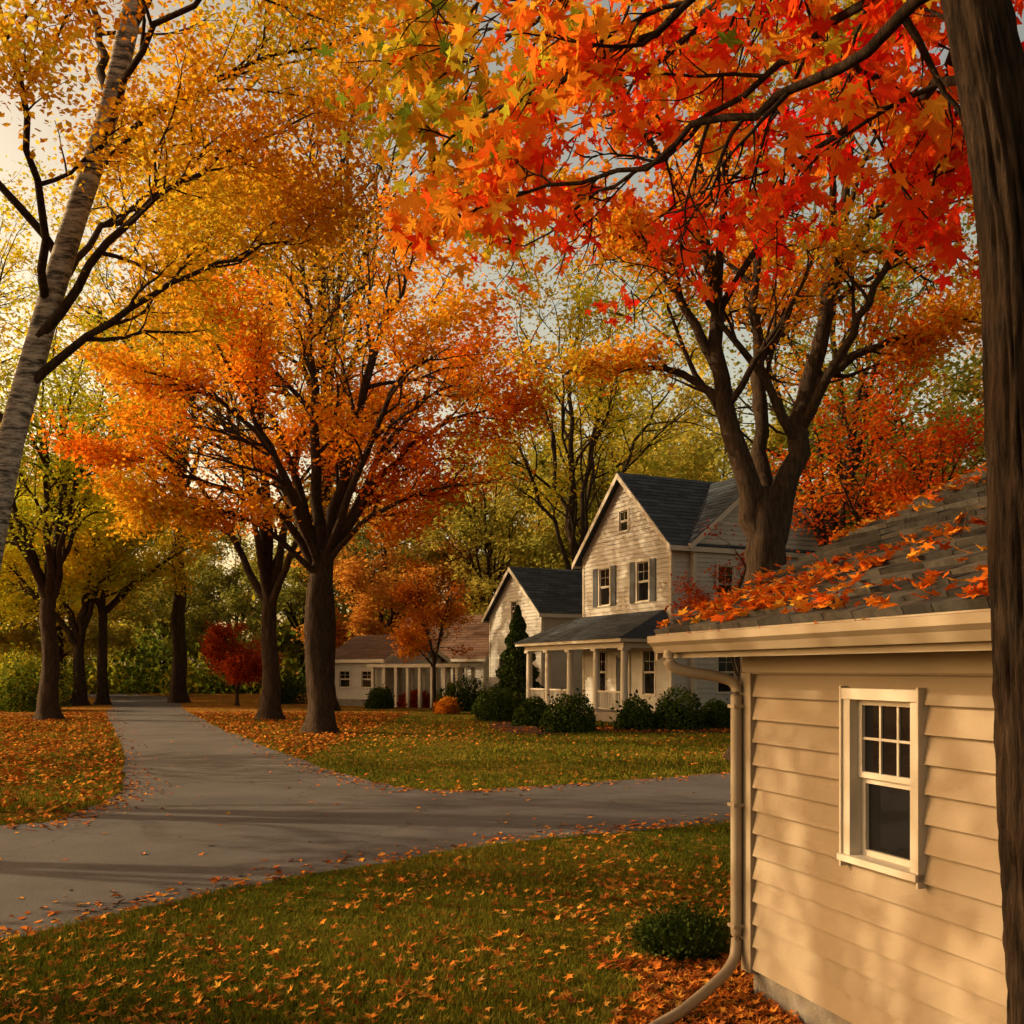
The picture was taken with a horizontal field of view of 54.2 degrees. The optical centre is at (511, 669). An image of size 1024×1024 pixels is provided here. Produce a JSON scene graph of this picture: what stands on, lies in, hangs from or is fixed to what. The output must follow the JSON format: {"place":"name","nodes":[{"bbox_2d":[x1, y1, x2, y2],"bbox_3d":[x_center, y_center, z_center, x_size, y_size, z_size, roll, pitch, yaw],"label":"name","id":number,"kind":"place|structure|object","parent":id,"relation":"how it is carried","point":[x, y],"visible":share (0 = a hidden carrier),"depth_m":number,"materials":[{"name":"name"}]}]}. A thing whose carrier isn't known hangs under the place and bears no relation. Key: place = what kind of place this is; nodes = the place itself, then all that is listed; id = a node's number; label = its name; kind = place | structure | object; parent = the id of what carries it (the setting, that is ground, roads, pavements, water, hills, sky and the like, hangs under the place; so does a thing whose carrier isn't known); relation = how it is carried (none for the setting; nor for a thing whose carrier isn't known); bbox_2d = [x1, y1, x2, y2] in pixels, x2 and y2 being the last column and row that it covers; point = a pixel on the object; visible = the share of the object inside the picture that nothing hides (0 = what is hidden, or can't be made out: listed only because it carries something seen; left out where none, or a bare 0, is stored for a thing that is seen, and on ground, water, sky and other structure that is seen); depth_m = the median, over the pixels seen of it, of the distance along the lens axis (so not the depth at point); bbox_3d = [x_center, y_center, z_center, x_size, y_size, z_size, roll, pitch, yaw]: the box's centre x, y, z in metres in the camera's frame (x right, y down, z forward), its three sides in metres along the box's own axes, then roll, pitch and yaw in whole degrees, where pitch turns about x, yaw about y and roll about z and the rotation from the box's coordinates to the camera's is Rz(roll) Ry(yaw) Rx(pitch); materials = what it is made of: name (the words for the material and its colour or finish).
{"place":"outdoors","nodes":[
{"label":"outdoors","id":0,"kind":"place"},
{"bbox_2d":[0,693,730,939],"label":"road","id":1,"kind":"structure","parent":0,"point":[272,819],"depth_m":14.25,"materials":[{"name":"grey asphalt"}]},
{"bbox_2d":[0,672,796,1023],"bbox_3d":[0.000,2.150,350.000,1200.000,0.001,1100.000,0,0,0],"label":"ground","id":2,"kind":"structure","parent":0,"point":[214,702],"depth_m":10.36,"materials":[{"name":"green plant"}]},
{"bbox_2d":[0,642,70,711],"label":"garden shrub","id":3,"kind":"object","parent":2,"relation":"on","point":[19,693],"visible":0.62,"depth_m":52.10,"materials":[{"name":"green plant"}]},
{"bbox_2d":[0,641,76,705],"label":"garden shrub","id":4,"kind":"object","parent":2,"relation":"on","point":[67,696],"visible":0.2,"depth_m":60.18,"materials":[{"name":"green plant"}]},
{"bbox_2d":[0,149,105,462],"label":"tall maple tree","id":5,"kind":"object","parent":2,"relation":"on","point":[19,253],"visible":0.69,"depth_m":52.96,"materials":[{"name":"yellow plant"}]},
{"bbox_2d":[0,224,175,720],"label":"linden tree","id":6,"kind":"object","parent":2,"relation":"on","point":[61,507],"visible":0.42,"depth_m":42.50,"materials":[{"name":"yellow plant"}]},
{"bbox_2d":[0,427,179,705],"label":"oak tree","id":7,"kind":"object","parent":2,"relation":"on","point":[75,633],"visible":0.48,"depth_m":60.37,"materials":[{"name":"yellow plant"}]},
{"bbox_2d":[18,411,226,704],"bbox_3d":[-24.490,-7.536,62.139,13.492,19.588,13.999,0,0,0],"label":"oak tree","id":8,"kind":"object","parent":2,"relation":"on","point":[102,694],"visible":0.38,"depth_m":61.73,"materials":[{"name":"yellow plant"}]},
{"bbox_2d":[0,17,309,702],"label":"tall maple tree","id":9,"kind":"object","parent":2,"relation":"on","point":[178,692],"visible":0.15,"depth_m":65.15,"materials":[{"name":"orange plant"}]},
{"bbox_2d":[0,564,435,695],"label":"undergrowth","id":10,"kind":"object","parent":2,"relation":"on","point":[138,675],"visible":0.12,"depth_m":91.66,"materials":[{"name":"green plant"}]},
{"bbox_2d":[196,620,285,705],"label":"red maple tree","id":11,"kind":"object","parent":2,"relation":"on","point":[240,664],"visible":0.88,"depth_m":59.43,"materials":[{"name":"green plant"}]},
{"bbox_2d":[0,0,502,571],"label":"birch tree","id":12,"kind":"object","parent":2,"relation":"on","point":[118,66],"visible":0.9,"depth_m":15.00,"materials":[{"name":"yellow plant"}]},
{"bbox_2d":[88,110,447,720],"bbox_3d":[-10.526,-10.909,43.055,14.317,26.331,13.494,0,0,-12],"label":"oak tree","id":13,"kind":"object","parent":2,"relation":"on","point":[273,573],"visible":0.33,"depth_m":42.75,"materials":[{"name":"orange plant"}]},
{"bbox_2d":[70,0,490,710],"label":"tall maple tree","id":14,"kind":"object","parent":2,"relation":"on","point":[330,624],"visible":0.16,"depth_m":52.11,"materials":[{"name":"orange plant"}]},
{"bbox_2d":[280,669,307,703],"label":"boxwood shrub","id":15,"kind":"object","parent":2,"relation":"on","point":[290,697],"visible":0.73,"depth_m":63.67,"materials":[{"name":"green plant"}]},
{"bbox_2d":[27,136,565,734],"bbox_3d":[-5.944,-7.460,34.117,16.755,19.483,16.331,0,0,28],"label":"maple tree","id":16,"kind":"object","parent":2,"relation":"on","point":[321,538],"visible":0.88,"depth_m":32.50,"materials":[{"name":"orange plant"}]},
{"bbox_2d":[362,682,401,708],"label":"boxwood shrub","id":17,"kind":"object","parent":2,"relation":"on","point":[378,698],"visible":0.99,"depth_m":55.61,"materials":[{"name":"green plant"}]},
{"bbox_2d":[335,635,450,705],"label":"garage outbuilding","id":18,"kind":"structure","parent":2,"relation":"on","point":[355,656],"depth_m":59.95,"materials":[{"name":"grey wood"}]},
{"bbox_2d":[340,672,370,686],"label":"windows","id":19,"kind":"structure","parent":18,"relation":"in","point":[344,683],"depth_m":60.15,"materials":[{"name":"black glass"}]},
{"bbox_2d":[0,706,802,1023],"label":"fallen leaves","id":20,"kind":"object","parent":2,"relation":"on","point":[686,980],"visible":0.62,"depth_m":8.58,"materials":[{"name":"orange plant"}]},
{"bbox_2d":[396,686,429,707],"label":"russet shrub","id":21,"kind":"object","parent":2,"relation":"on","point":[402,703],"visible":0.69,"depth_m":57.45,"materials":[{"name":"red plant"}]},
{"bbox_2d":[367,664,479,707],"bbox_3d":[-5.140,0.900,57.562,6.600,2.500,2.000,0,0,31],"label":"porch arbor","id":22,"kind":"object","parent":2,"relation":"on","point":[446,673],"visible":0.52,"depth_m":57.12,"materials":[{"name":"white wood"}]},
{"bbox_2d":[381,557,477,709],"bbox_3d":[-4.246,-1.829,54.085,5.500,8.158,7.603,0,0,0],"label":"red maple tree","id":23,"kind":"object","parent":2,"relation":"on","point":[415,638],"visible":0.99,"depth_m":53.59,"materials":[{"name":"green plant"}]},
{"bbox_2d":[433,695,462,713],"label":"russet shrub","id":24,"kind":"object","parent":2,"relation":"on","point":[447,705],"visible":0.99,"depth_m":49.19,"materials":[{"name":"orange plant"}]},
{"bbox_2d":[429,682,467,702],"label":"garden shrub","id":25,"kind":"object","parent":2,"relation":"on","point":[438,696],"visible":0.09,"depth_m":56.83,"materials":[{"name":"green plant"}]},
{"bbox_2d":[438,666,486,711],"bbox_3d":[-2.438,0.985,53.214,2.989,2.459,3.711,0,0,0],"label":"boxwood shrub","id":26,"kind":"object","parent":2,"relation":"on","point":[465,699],"visible":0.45,"depth_m":52.54,"materials":[{"name":"green plant"}]},
{"bbox_2d":[468,676,515,714],"bbox_3d":[-0.969,1.255,48.002,2.360,1.916,2.365,0,0,0],"label":"boxwood shrub","id":27,"kind":"object","parent":2,"relation":"on","point":[480,699],"visible":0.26,"depth_m":47.78,"materials":[{"name":"green plant"}]},
{"bbox_2d":[0,256,985,695],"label":"distant trees","id":28,"kind":"object","parent":2,"relation":"on","point":[366,578],"visible":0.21,"depth_m":85.81,"materials":[{"name":"green plant"}]},
{"bbox_2d":[493,604,544,708],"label":"cypress tree","id":29,"kind":"object","parent":2,"relation":"on","point":[511,671],"visible":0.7,"depth_m":50.04,"materials":[{"name":"green plant"}]},
{"bbox_2d":[401,144,752,569],"bbox_3d":[4.508,-14.888,61.492,17.362,34.314,21.254,0,0,35],"label":"tall maple tree","id":30,"kind":"object","parent":2,"relation":"on","point":[581,302],"visible":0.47,"depth_m":60.36,"materials":[{"name":"yellow plant"}]},
{"bbox_2d":[489,721,730,733],"bbox_3d":[2.621,2.112,36.815,12.318,0.036,8.409,0,0,43],"label":"mulch bed","id":31,"kind":"object","parent":2,"relation":"on","point":[500,726],"visible":0.27,"depth_m":34.97,"materials":[{"name":"brown soil"}]},
{"bbox_2d":[474,687,522,721],"bbox_3d":[-0.546,1.473,42.021,2.312,1.484,2.096,0,0,-39],"label":"boxwood shrub","id":32,"kind":"object","parent":31,"relation":"on","point":[495,711],"visible":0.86,"depth_m":41.56,"materials":[{"name":"green plant"}]},
{"bbox_2d":[511,696,552,725],"bbox_3d":[0.854,1.593,38.023,1.821,1.241,1.822,0,0,0],"label":"boxwood shrub","id":33,"kind":"object","parent":31,"relation":"on","point":[530,710],"visible":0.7,"depth_m":37.60,"materials":[{"name":"green plant"}]},
{"bbox_2d":[533,688,603,733],"bbox_3d":[1.956,1.413,34.586,2.413,1.603,2.444,0,0,18],"label":"boxwood shrub","id":34,"kind":"object","parent":31,"relation":"on","point":[571,717],"visible":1,"depth_m":34.06,"materials":[{"name":"green plant"}]},
{"bbox_2d":[608,689,662,730],"bbox_3d":[4.440,1.440,35.446,2.070,1.548,1.896,0,0,0],"label":"boxwood shrub","id":35,"kind":"object","parent":31,"relation":"on","point":[633,715],"visible":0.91,"depth_m":35.13,"materials":[{"name":"green plant"}]},
{"bbox_2d":[650,684,711,730],"bbox_3d":[5.717,1.341,35.391,2.791,1.747,2.380,0,0,-12],"label":"boxwood shrub","id":36,"kind":"object","parent":31,"relation":"on","point":[672,713],"visible":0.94,"depth_m":35.02,"materials":[{"name":"green plant"}]},
{"bbox_2d":[700,697,730,728],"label":"boxwood shrub","id":37,"kind":"object","parent":31,"relation":"on","point":[720,714],"visible":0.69,"depth_m":36.10,"materials":[{"name":"green plant"}]},
{"bbox_2d":[658,517,791,681],"bbox_3d":[8.215,-1.588,36.041,5.364,7.676,4.772,0,0,0],"label":"red maple tree","id":38,"kind":"object","parent":31,"relation":"on","point":[704,597],"visible":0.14,"depth_m":36.63,"materials":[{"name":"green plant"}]},
{"bbox_2d":[513,472,818,721],"bbox_3d":[7.319,-3.262,46.789,12.580,10.924,10.985,0,0,-25],"label":"farmhouse","id":39,"kind":"object","parent":2,"relation":"on","point":[644,538],"visible":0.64,"depth_m":43.06,"materials":[{"name":"grey wood"}]},
{"bbox_2d":[616,658,620,708],"bbox_3d":[4.898,0.590,44.326,0.030,2.280,1.000,0,0,-25],"label":"front door","id":40,"kind":"structure","parent":39,"relation":"in","point":[618,660],"depth_m":44.68,"materials":[{"name":"wood"}]},
{"bbox_2d":[600,511,653,693],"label":"windows","id":41,"kind":"structure","parent":39,"relation":"in","point":[643,587],"depth_m":43.08,"materials":[{"name":"black glass"}]},
{"bbox_2d":[718,567,733,691],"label":"wing windows","id":42,"kind":"structure","parent":39,"relation":"in","point":[725,664],"depth_m":41.84,"materials":[{"name":"black glass"}]},
{"bbox_2d":[314,0,1023,1023],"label":"red maple tree","id":43,"kind":"object","parent":2,"relation":"on","point":[978,82],"visible":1,"depth_m":4.84,"materials":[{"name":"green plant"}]},
{"bbox_2d":[625,897,732,964],"bbox_3d":[1.272,1.926,7.502,0.972,0.448,0.922,0,0,0],"label":"shrub","id":44,"kind":"object","parent":2,"relation":"on","point":[680,933],"visible":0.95,"depth_m":7.34,"materials":[{"name":"green plant"}]},
{"bbox_2d":[484,0,982,759],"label":"forked maple tree","id":45,"kind":"object","parent":2,"relation":"on","point":[766,510],"visible":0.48,"depth_m":23.68,"materials":[{"name":"orange plant"}]},
{"bbox_2d":[639,124,985,546],"bbox_3d":[14.395,-10.489,43.753,14.915,25.509,17.076,0,0,36],"label":"tall maple tree","id":46,"kind":"object","parent":2,"relation":"on","point":[813,434],"visible":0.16,"depth_m":41.25,"materials":[{"name":"orange plant"}]},
{"bbox_2d":[647,462,1007,1023],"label":"clapboard cottage","id":47,"kind":"structure","parent":2,"relation":"on","point":[865,878],"depth_m":5.46,"materials":[{"name":"beige wood"}]},
{"bbox_2d":[865,705,909,859],"bbox_3d":[2.020,0.590,5.309,0.025,0.796,0.426,0,0,-17],"label":"window glass","id":48,"kind":"structure","parent":47,"relation":"in","point":[889,807],"depth_m":5.34,"materials":[{"name":"black glass"}]},
{"bbox_2d":[766,357,985,556],"bbox_3d":[10.999,-3.581,28.860,7.973,11.661,8.521,0,0,0],"label":"red maple tree","id":49,"kind":"object","parent":2,"relation":"on","point":[900,484],"visible":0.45,"depth_m":29.16,"materials":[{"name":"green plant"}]},
{"bbox_2d":[0,0,1023,671],"label":"sky","id":50,"kind":"structure","parent":0,"point":[9,141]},
{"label":"foundation","id":51,"kind":"object","parent":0,"visible":0},
{"bbox_2d":[481,567,581,699],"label":"trim","id":52,"kind":"structure","parent":51,"relation":"on","point":[541,616],"depth_m":56.86,"materials":[{"name":"white wood"}]},
{"bbox_2d":[500,602,516,668],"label":"windows","id":53,"kind":"structure","parent":52,"relation":"attached to","point":[514,604],"depth_m":59.07,"materials":[{"name":"black glass"}]},
{"bbox_2d":[490,576,581,698],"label":"walls","id":54,"kind":"structure","parent":51,"relation":"on","point":[500,620],"depth_m":57.14,"materials":[{"name":"grey"}]},
{"bbox_2d":[484,567,581,620],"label":"roof","id":55,"kind":"structure","parent":54,"relation":"on","point":[552,591],"depth_m":57.94,"materials":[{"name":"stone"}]},
{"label":"foundation","id":56,"kind":"object","parent":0,"visible":0},
{"bbox_2d":[441,658,488,690],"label":"walls","id":57,"kind":"structure","parent":56,"relation":"on","point":[478,671],"depth_m":68.45,"materials":[{"name":"grey"}]},
{"bbox_2d":[398,615,488,658],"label":"roof","id":58,"kind":"structure","parent":57,"relation":"on","point":[477,634],"depth_m":70.21,"materials":[{"name":"brown"}]},
{"bbox_2d":[450,654,488,689],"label":"trim","id":59,"kind":"structure","parent":56,"relation":"on","point":[461,661],"depth_m":68.10,"materials":[{"name":"white wood"}]},
{"bbox_2d":[454,667,464,682],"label":"windows","id":60,"kind":"structure","parent":59,"relation":"attached to","point":[463,675],"depth_m":68.98,"materials":[{"name":"black glass"}]}
]}

